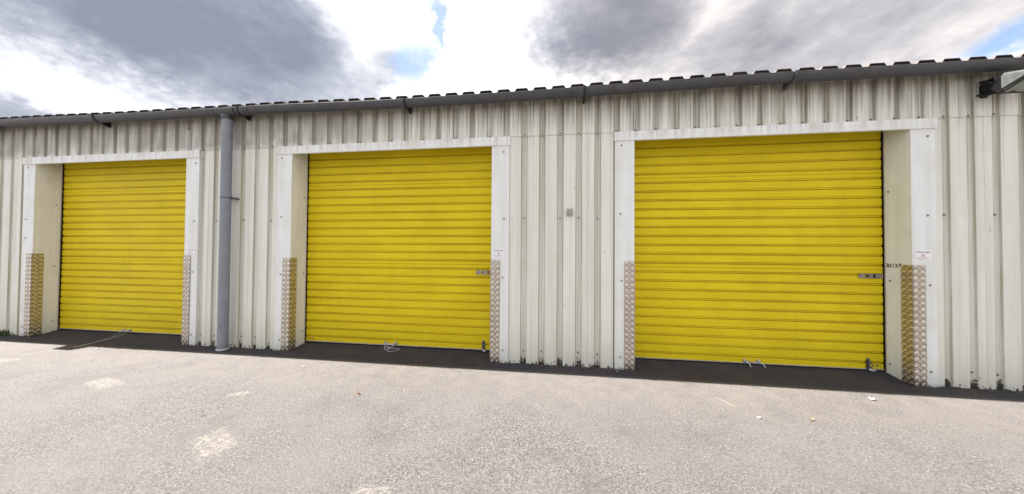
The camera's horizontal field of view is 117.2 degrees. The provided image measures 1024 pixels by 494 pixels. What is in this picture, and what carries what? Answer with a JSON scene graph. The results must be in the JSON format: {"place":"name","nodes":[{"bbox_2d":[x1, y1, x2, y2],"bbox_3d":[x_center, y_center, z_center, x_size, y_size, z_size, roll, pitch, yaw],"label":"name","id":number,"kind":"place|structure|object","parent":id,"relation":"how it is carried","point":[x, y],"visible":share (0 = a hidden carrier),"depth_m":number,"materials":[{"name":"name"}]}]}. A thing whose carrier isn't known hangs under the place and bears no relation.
{"place":"outdoors","nodes":[
{"label":"outdoors","id":0,"kind":"place"},
{"bbox_2d":[0,54,1023,390],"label":"storage building","id":1,"kind":"structure","parent":0,"point":[764,218],"depth_m":3.48,"materials":[{"name":"paint"}]},
{"bbox_2d":[59,159,186,346],"bbox_3d":[-5.506,-0.133,4.234,2.501,2.786,0.575,0,-1,8],"label":"roller door","id":2,"kind":"structure","parent":1,"relation":"in","point":[123,241],"depth_m":4.52,"materials":[{"name":"yellow paint"}]},
{"bbox_2d":[186,249,194,256],"bbox_3d":[-4.165,0.076,4.049,0.135,0.100,0.002,0,-1,8],"label":"warning sticker","id":3,"kind":"object","parent":1,"relation":"attached to","point":[191,252],"visible":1,"depth_m":4.05,"materials":[{"name":"white plastic"}]},
{"bbox_2d":[306,147,491,351],"bbox_3d":[-1.454,-0.118,3.885,2.501,2.772,0.168,0,-1,8],"label":"roller door","id":4,"kind":"structure","parent":1,"relation":"in","point":[399,241],"depth_m":3.94,"materials":[{"name":"yellow paint"}]},
{"bbox_2d":[493,250,504,257],"bbox_3d":[-0.150,0.078,3.499,0.132,0.097,0.002,1,-1,8],"label":"warning sticker","id":5,"kind":"object","parent":1,"relation":"attached to","point":[498,253],"visible":1,"depth_m":3.50,"materials":[{"name":"white plastic"}]},
{"bbox_2d":[566,209,572,215],"bbox_3d":[0.627,-0.377,3.396,0.074,0.081,0.045,0,-1,8],"label":"sensor box","id":6,"kind":"object","parent":1,"relation":"attached to","point":[569,212],"visible":1,"depth_m":3.38,"materials":[{"name":"plastic"}]},
{"bbox_2d":[634,131,884,371],"bbox_3d":[2.574,-0.103,3.374,2.501,2.761,0.086,0,-1,8],"label":"roller door","id":7,"kind":"structure","parent":1,"relation":"in","point":[749,250],"depth_m":3.38,"materials":[{"name":"yellow paint"}]},
{"bbox_2d":[885,263,900,268],"bbox_3d":[3.809,0.188,3.126,0.002,0.058,0.150,0,-1,8],"label":"number label","id":8,"kind":"object","parent":1,"relation":"attached to","point":[893,265],"visible":1,"depth_m":3.12,"materials":[{"name":"white plastic"}]},
{"bbox_2d":[914,251,931,261],"bbox_3d":[3.873,0.087,2.947,0.138,0.104,0.002,1,-1,8],"label":"warning sticker","id":9,"kind":"object","parent":1,"relation":"attached to","point":[922,256],"visible":1,"depth_m":2.95,"materials":[{"name":"white plastic"}]},
{"bbox_2d":[976,70,1023,97],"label":"floodlight","id":10,"kind":"object","parent":1,"relation":"attached to","point":[1009,82],"visible":1,"depth_m":2.75,"materials":[{"name":"grey paint"}]},
{"bbox_2d":[0,335,1023,493],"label":"ground","id":11,"kind":"structure","parent":0,"point":[157,433],"depth_m":2.19,"materials":[{"name":"grey asphalt"}]},
{"bbox_2d":[0,329,13,335],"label":"weed","id":12,"kind":"object","parent":11,"relation":"on","point":[4,332],"visible":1,"depth_m":4.44,"materials":[{"name":"green plant"}]},
{"bbox_2d":[36,330,180,344],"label":"ramp","id":13,"kind":"structure","parent":11,"relation":"on","point":[149,338],"depth_m":4.35,"materials":[{"name":"concrete"}]},
{"bbox_2d":[291,342,489,361],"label":"ramp","id":14,"kind":"structure","parent":11,"relation":"on","point":[464,355],"depth_m":3.79,"materials":[{"name":"concrete"}]},
{"bbox_2d":[0,339,1017,492],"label":"pale grit","id":15,"kind":"object","parent":11,"relation":"on","point":[487,388],"visible":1,"depth_m":2.78,"materials":[{"name":"grey gravel"}]},
{"bbox_2d":[7,330,1023,392],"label":"dirt crumbs","id":16,"kind":"object","parent":11,"relation":"on","point":[1012,391],"visible":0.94,"depth_m":3.43,"materials":[{"name":"brown soil"}]},
{"bbox_2d":[635,359,908,384],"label":"ramp","id":17,"kind":"structure","parent":11,"relation":"on","point":[845,375],"depth_m":3.24,"materials":[{"name":"concrete"}]},
{"bbox_2d":[0,0,1023,116],"label":"sky","id":18,"kind":"structure","parent":0,"point":[66,57],"materials":[{"name":"white"}]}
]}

